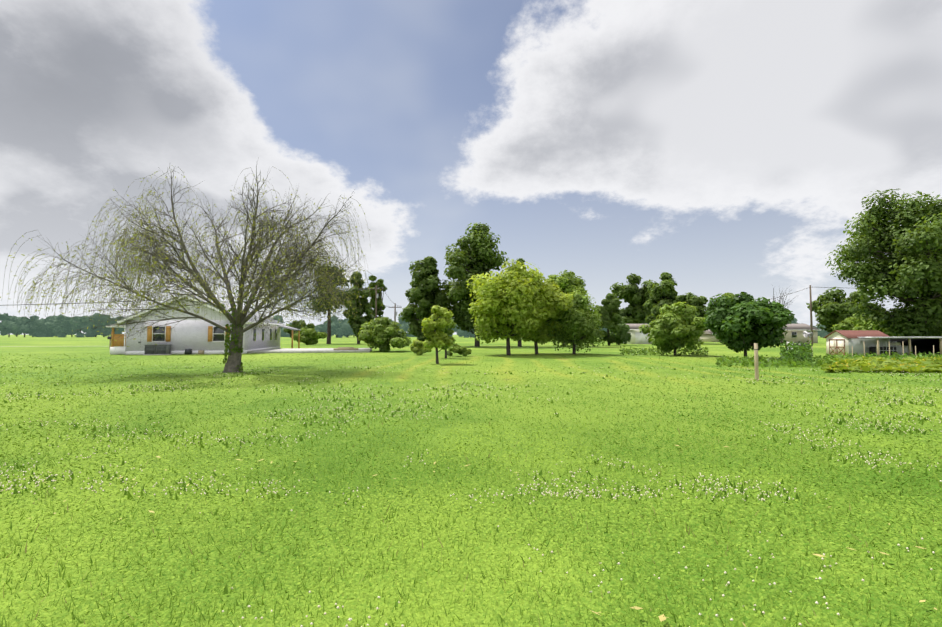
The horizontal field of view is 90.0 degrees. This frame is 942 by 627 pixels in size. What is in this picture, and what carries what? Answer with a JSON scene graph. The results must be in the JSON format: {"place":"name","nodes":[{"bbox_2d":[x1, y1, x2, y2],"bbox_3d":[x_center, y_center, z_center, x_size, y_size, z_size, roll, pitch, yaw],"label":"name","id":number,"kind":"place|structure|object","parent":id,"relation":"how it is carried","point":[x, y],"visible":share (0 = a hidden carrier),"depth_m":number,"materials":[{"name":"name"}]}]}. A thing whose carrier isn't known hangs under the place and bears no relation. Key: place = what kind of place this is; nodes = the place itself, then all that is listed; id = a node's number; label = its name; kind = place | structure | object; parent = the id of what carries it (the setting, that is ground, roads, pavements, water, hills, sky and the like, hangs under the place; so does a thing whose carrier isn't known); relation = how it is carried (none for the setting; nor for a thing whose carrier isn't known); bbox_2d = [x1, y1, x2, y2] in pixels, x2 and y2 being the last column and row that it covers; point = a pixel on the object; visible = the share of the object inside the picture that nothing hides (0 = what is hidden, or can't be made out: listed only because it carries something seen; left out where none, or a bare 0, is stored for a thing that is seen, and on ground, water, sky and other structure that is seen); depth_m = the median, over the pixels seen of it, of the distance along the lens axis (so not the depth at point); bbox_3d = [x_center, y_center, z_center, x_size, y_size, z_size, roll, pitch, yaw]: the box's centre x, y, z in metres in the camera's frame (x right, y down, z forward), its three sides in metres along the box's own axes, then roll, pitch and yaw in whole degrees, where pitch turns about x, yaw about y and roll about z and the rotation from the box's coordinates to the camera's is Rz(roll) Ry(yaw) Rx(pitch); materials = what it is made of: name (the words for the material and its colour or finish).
{"place":"outdoors","nodes":[
{"label":"outdoors","id":0,"kind":"place"},
{"bbox_2d":[0,346,37,346],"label":"drive gravel","id":1,"kind":"structure","parent":0,"point":[18,346],"depth_m":64.13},
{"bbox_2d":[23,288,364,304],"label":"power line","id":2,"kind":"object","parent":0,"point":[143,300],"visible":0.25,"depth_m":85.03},
{"bbox_2d":[0,335,941,626],"bbox_3d":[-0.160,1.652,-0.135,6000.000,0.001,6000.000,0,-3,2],"label":"lawn","id":3,"kind":"structure","parent":0,"point":[70,347],"depth_m":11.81,"materials":[{"name":"green plant"}]},
{"bbox_2d":[0,313,24,336],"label":"tree","id":4,"kind":"object","parent":3,"relation":"on","point":[10,324],"visible":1,"depth_m":256.70,"materials":[{"name":"green plant"}]},
{"bbox_2d":[18,315,43,336],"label":"tree","id":5,"kind":"object","parent":3,"relation":"on","point":[31,325],"visible":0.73,"depth_m":267.49,"materials":[{"name":"green plant"}]},
{"bbox_2d":[25,326,46,336],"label":"tree","id":6,"kind":"object","parent":3,"relation":"on","point":[39,332],"visible":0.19,"depth_m":284.70,"materials":[{"name":"green plant"}]},
{"bbox_2d":[29,319,54,336],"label":"tree","id":7,"kind":"object","parent":3,"relation":"on","point":[50,326],"visible":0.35,"depth_m":293.03,"materials":[{"name":"green plant"}]},
{"bbox_2d":[39,316,56,336],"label":"tree","id":8,"kind":"object","parent":3,"relation":"on","point":[49,319],"visible":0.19,"depth_m":294.90,"materials":[{"name":"green plant"}]},
{"bbox_2d":[53,314,65,336],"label":"tree","id":9,"kind":"object","parent":3,"relation":"on","point":[60,316],"depth_m":312.91,"materials":[{"name":"green plant"}]},
{"bbox_2d":[53,318,74,336],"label":"tree","id":10,"kind":"object","parent":3,"relation":"on","point":[61,328],"visible":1,"depth_m":255.94,"materials":[{"name":"green plant"}]},
{"bbox_2d":[62,316,74,336],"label":"tree","id":11,"kind":"object","parent":3,"relation":"on","point":[65,318],"visible":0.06,"depth_m":286.72,"materials":[{"name":"green plant"}]},
{"bbox_2d":[69,315,91,336],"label":"tree","id":12,"kind":"object","parent":3,"relation":"on","point":[82,323],"visible":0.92,"depth_m":255.88,"materials":[{"name":"green plant"}]},
{"bbox_2d":[84,313,110,336],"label":"tree","id":13,"kind":"object","parent":3,"relation":"on","point":[99,319],"visible":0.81,"depth_m":279.78,"materials":[{"name":"green plant"}]},
{"bbox_2d":[103,320,111,336],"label":"tree","id":14,"kind":"object","parent":3,"relation":"on","point":[107,332],"visible":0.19,"depth_m":286.83,"materials":[{"name":"green plant"}]},
{"bbox_2d":[110,317,121,335],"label":"tree","id":15,"kind":"object","parent":3,"relation":"on","point":[113,320],"visible":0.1,"depth_m":306.98,"materials":[{"name":"green plant"}]},
{"bbox_2d":[114,316,125,333],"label":"tree","id":16,"kind":"object","parent":3,"relation":"on","point":[119,332],"visible":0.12,"depth_m":307.54,"materials":[{"name":"green plant"}]},
{"bbox_2d":[0,160,381,372],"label":"weeping willow tree","id":17,"kind":"object","parent":3,"relation":"on","point":[238,319],"visible":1,"depth_m":19.81,"materials":[{"name":"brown plant"}]},
{"bbox_2d":[106,293,371,354],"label":"house","id":18,"kind":"structure","parent":3,"relation":"on","point":[199,336],"depth_m":39.30,"materials":[{"name":"white paint"}]},
{"bbox_2d":[274,315,286,336],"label":"tree","id":19,"kind":"object","parent":3,"relation":"on","point":[281,319],"visible":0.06,"depth_m":288.46,"materials":[{"name":"green plant"}]},
{"bbox_2d":[280,322,291,334],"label":"tree","id":20,"kind":"object","parent":3,"relation":"on","point":[282,331],"visible":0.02,"depth_m":265.58,"materials":[{"name":"green plant"}]},
{"bbox_2d":[283,319,314,337],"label":"tree","id":21,"kind":"object","parent":3,"relation":"on","point":[301,324],"visible":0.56,"depth_m":170.29,"materials":[{"name":"green plant"}]},
{"bbox_2d":[293,328,327,344],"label":"shrub","id":22,"kind":"object","parent":3,"relation":"on","point":[310,336],"visible":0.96,"depth_m":72.82,"materials":[{"name":"green plant"}]},
{"bbox_2d":[314,324,334,332],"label":"tree","id":23,"kind":"object","parent":3,"relation":"on","point":[321,328],"visible":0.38,"depth_m":224.22,"materials":[{"name":"green plant"}]},
{"bbox_2d":[307,264,349,343],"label":"pine tree","id":24,"kind":"object","parent":3,"relation":"on","point":[328,330],"visible":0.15,"depth_m":81.45,"materials":[{"name":"green plant"}]},
{"bbox_2d":[323,315,348,337],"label":"tree","id":25,"kind":"object","parent":3,"relation":"on","point":[335,323],"visible":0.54,"depth_m":231.70,"materials":[{"name":"green plant"}]},
{"bbox_2d":[335,320,353,337],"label":"tree","id":26,"kind":"object","parent":3,"relation":"on","point":[344,325],"visible":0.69,"depth_m":223.26,"materials":[{"name":"green plant"}]},
{"bbox_2d":[341,272,375,343],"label":"tree","id":27,"kind":"object","parent":3,"relation":"on","point":[356,322],"visible":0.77,"depth_m":80.66,"materials":[{"name":"green plant"}]},
{"bbox_2d":[367,275,386,318],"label":"tree","id":28,"kind":"object","parent":3,"relation":"on","point":[380,307],"visible":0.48,"depth_m":90.83,"materials":[{"name":"green plant"}]},
{"bbox_2d":[370,285,383,317],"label":"utility pole","id":29,"kind":"object","parent":3,"relation":"on","point":[376,289],"visible":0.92,"depth_m":78.49,"materials":[{"name":"brown wood"}]},
{"bbox_2d":[0,288,377,305],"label":"power line","id":30,"kind":"object","parent":29,"relation":"attached to","point":[159,300],"visible":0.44,"depth_m":84.28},
{"bbox_2d":[358,317,411,351],"bbox_3d":[-8.263,2.095,45.577,4.837,3.556,5.164,0,-3,9],"label":"shrub","id":31,"kind":"object","parent":3,"relation":"on","point":[378,332],"visible":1,"depth_m":44.62,"materials":[{"name":"green plant"}]},
{"bbox_2d":[388,303,401,321],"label":"utility pole","id":32,"kind":"object","parent":3,"relation":"on","point":[395,312],"visible":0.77,"depth_m":84.41,"materials":[{"name":"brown wood"}]},
{"bbox_2d":[397,316,413,336],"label":"tree","id":33,"kind":"object","parent":3,"relation":"on","point":[404,325],"visible":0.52,"depth_m":281.83,"materials":[{"name":"green plant"}]},
{"bbox_2d":[410,339,431,354],"bbox_3d":[-4.057,2.758,37.671,1.676,1.446,1.435,1,-3,-28],"label":"shrub","id":34,"kind":"object","parent":3,"relation":"on","point":[418,347],"visible":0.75,"depth_m":37.36,"materials":[{"name":"green plant"}]},
{"bbox_2d":[398,256,449,341],"bbox_3d":[-6.068,-1.659,64.597,6.161,12.466,8.136,2,-3,-32],"label":"hackberry tree","id":35,"kind":"object","parent":3,"relation":"on","point":[423,295],"visible":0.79,"depth_m":63.39,"materials":[{"name":"green plant"}]},
{"bbox_2d":[421,305,453,363],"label":"young maple tree","id":36,"kind":"object","parent":3,"relation":"on","point":[434,325],"visible":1,"depth_m":26.30,"materials":[{"name":"green plant"}]},
{"bbox_2d":[441,319,455,357],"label":"young maple tree","id":37,"kind":"object","parent":3,"relation":"on","point":[450,331],"visible":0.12,"depth_m":32.64,"materials":[{"name":"green plant"}]},
{"bbox_2d":[447,318,458,335],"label":"tree","id":38,"kind":"object","parent":3,"relation":"on","point":[455,329],"visible":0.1,"depth_m":252.98,"materials":[{"name":"green plant"}]},
{"bbox_2d":[447,343,471,355],"bbox_3d":[-0.980,2.727,35.524,2.084,1.037,1.971,0,-3,1],"label":"shrub","id":39,"kind":"object","parent":3,"relation":"on","point":[456,348],"visible":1,"depth_m":35.28,"materials":[{"name":"green plant"}]},
{"bbox_2d":[457,328,474,337],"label":"tree","id":40,"kind":"object","parent":3,"relation":"on","point":[466,334],"visible":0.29,"depth_m":229.30,"materials":[{"name":"green plant"}]},
{"bbox_2d":[0,365,941,626],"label":"wildflowers","id":41,"kind":"object","parent":3,"relation":"on","point":[919,420],"visible":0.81,"depth_m":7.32,"materials":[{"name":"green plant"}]},
{"bbox_2d":[434,222,509,346],"bbox_3d":[0.744,-3.986,64.191,10.883,17.065,12.642,1,-3,-18],"label":"tree","id":42,"kind":"object","parent":3,"relation":"on","point":[478,255],"visible":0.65,"depth_m":62.37,"materials":[{"name":"green plant"}]},
{"bbox_2d":[28,430,936,626],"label":"fallen leaves","id":43,"kind":"object","parent":3,"relation":"on","point":[661,618],"visible":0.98,"depth_m":3.35,"materials":[{"name":"beige plant"}]},
{"bbox_2d":[466,259,553,354],"bbox_3d":[3.303,-0.431,37.694,7.671,7.630,7.556,2,-3,-36],"label":"ash tree","id":44,"kind":"object","parent":3,"relation":"on","point":[507,310],"visible":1,"depth_m":36.07,"materials":[{"name":"green plant"}]},
{"bbox_2d":[509,258,526,346],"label":"tree","id":45,"kind":"object","parent":3,"relation":"on","point":[521,260],"visible":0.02,"depth_m":64.28,"materials":[{"name":"green plant"}]},
{"bbox_2d":[523,279,575,353],"bbox_3d":[5.677,0.220,39.285,6.402,6.479,6.179,-1,-3,21],"label":"ash tree","id":46,"kind":"object","parent":3,"relation":"on","point":[542,337],"visible":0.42,"depth_m":37.58,"materials":[{"name":"green plant"}]},
{"bbox_2d":[546,270,587,346],"bbox_3d":[12.704,-0.735,63.570,6.459,10.516,8.232,0,-3,3],"label":"tree","id":47,"kind":"object","parent":3,"relation":"on","point":[568,282],"visible":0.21,"depth_m":62.00,"materials":[{"name":"green plant"}]},
{"bbox_2d":[546,288,604,353],"bbox_3d":[8.502,0.665,39.251,5.125,5.656,5.945,0,-3,9],"label":"river birch tree","id":48,"kind":"object","parent":3,"relation":"on","point":[581,325],"visible":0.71,"depth_m":38.19,"materials":[{"name":"green plant"}]},
{"bbox_2d":[594,293,622,345],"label":"tree","id":49,"kind":"object","parent":3,"relation":"on","point":[610,316],"visible":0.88,"depth_m":68.26,"materials":[{"name":"green plant"}]},
{"bbox_2d":[609,321,630,344],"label":"tree","id":50,"kind":"object","parent":3,"relation":"on","point":[622,335],"visible":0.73,"depth_m":71.70,"materials":[{"name":"green plant"}]},
{"bbox_2d":[609,273,655,323],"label":"tree","id":51,"kind":"object","parent":3,"relation":"on","point":[635,297],"visible":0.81,"depth_m":99.65,"materials":[{"name":"green plant"}]},
{"bbox_2d":[623,324,651,343],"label":"house","id":52,"kind":"structure","parent":3,"relation":"on","point":[637,337],"depth_m":80.07,"materials":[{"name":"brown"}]},
{"bbox_2d":[643,272,677,324],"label":"tree","id":53,"kind":"object","parent":3,"relation":"on","point":[664,293],"visible":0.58,"depth_m":88.58,"materials":[{"name":"green plant"}]},
{"bbox_2d":[639,302,705,355],"bbox_3d":[16.043,1.231,37.157,4.858,4.249,5.090,1,-3,-15],"label":"redbud tree","id":54,"kind":"object","parent":3,"relation":"on","point":[675,326],"visible":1,"depth_m":36.08,"materials":[{"name":"green plant"}]},
{"bbox_2d":[675,292,708,330],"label":"tree","id":55,"kind":"object","parent":3,"relation":"on","point":[695,301],"visible":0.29,"depth_m":78.65,"materials":[{"name":"green plant"}]},
{"bbox_2d":[698,329,718,341],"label":"neighbour house","id":56,"kind":"structure","parent":3,"relation":"on","point":[707,336],"depth_m":102.74,"materials":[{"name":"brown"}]},
{"bbox_2d":[709,292,735,343],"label":"tree","id":57,"kind":"object","parent":3,"relation":"on","point":[728,293],"depth_m":79.53,"materials":[{"name":"green plant"}]},
{"bbox_2d":[703,292,794,355],"bbox_3d":[18.705,0.803,32.081,5.370,4.649,6.485,0,-3,5],"label":"catalpa tree","id":58,"kind":"object","parent":3,"relation":"on","point":[744,321],"visible":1,"depth_m":30.90,"materials":[{"name":"green plant"}]},
{"bbox_2d":[754,343,758,380],"bbox_3d":[10.259,1.838,16.928,0.129,1.538,0.136,0,-3,2],"label":"lawn post","id":59,"kind":"object","parent":3,"relation":"on","point":[756,361],"depth_m":16.89,"materials":[{"name":"wood"}]},
{"bbox_2d":[619,340,941,372],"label":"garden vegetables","id":60,"kind":"object","parent":3,"relation":"on","point":[910,363],"visible":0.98,"depth_m":25.74,"materials":[{"name":"green plant"}]},
{"bbox_2d":[773,287,795,342],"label":"bare tree","id":61,"kind":"object","parent":3,"relation":"on","point":[782,298],"visible":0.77,"depth_m":79.40,"materials":[{"name":"grey plant"}]},
{"bbox_2d":[787,330,812,348],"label":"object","id":62,"kind":"object","parent":3,"relation":"on","point":[808,334],"visible":0.44,"depth_m":50.21,"materials":[{"name":"metal"}]},
{"bbox_2d":[780,324,819,342],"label":"house","id":63,"kind":"structure","parent":3,"relation":"on","point":[795,333],"depth_m":88.61,"materials":[{"name":"brown"}]},
{"bbox_2d":[809,285,812,344],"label":"utility pole","id":64,"kind":"object","parent":3,"relation":"on","point":[811,324],"visible":0.78,"depth_m":74.36,"materials":[{"name":"brown wood"}]},
{"bbox_2d":[813,326,823,335],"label":"tree","id":65,"kind":"object","parent":3,"relation":"on","point":[820,332],"visible":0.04,"depth_m":224.63,"materials":[{"name":"green plant"}]},
{"bbox_2d":[816,327,828,337],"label":"tree","id":66,"kind":"object","parent":3,"relation":"on","point":[825,333],"visible":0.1,"depth_m":244.96,"materials":[{"name":"green plant"}]},
{"bbox_2d":[806,286,881,333],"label":"tree","id":67,"kind":"object","parent":3,"relation":"on","point":[828,310],"visible":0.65,"depth_m":74.13,"materials":[{"name":"green plant"}]},
{"bbox_2d":[832,316,858,330],"bbox_3d":[46.561,2.245,57.872,4.479,3.890,3.815,1,-3,-30],"label":"shrub","id":68,"kind":"object","parent":3,"relation":"on","point":[847,324],"visible":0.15,"depth_m":57.02,"materials":[{"name":"green plant"}]},
{"bbox_2d":[823,330,941,355],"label":"shed with lean to","id":69,"kind":"structure","parent":3,"relation":"on","point":[844,341],"depth_m":36.79,"materials":[{"name":"white metal"}]},
{"bbox_2d":[825,189,941,336],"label":"tree","id":70,"kind":"object","parent":3,"relation":"on","point":[904,263],"visible":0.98,"depth_m":43.31,"materials":[{"name":"green plant"}]},
{"bbox_2d":[850,305,929,336],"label":"tree","id":71,"kind":"object","parent":3,"relation":"on","point":[861,322],"visible":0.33,"depth_m":45.63,"materials":[{"name":"green plant"}]},
{"bbox_2d":[0,0,941,334],"label":"sky","id":72,"kind":"structure","parent":0,"point":[721,147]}
]}

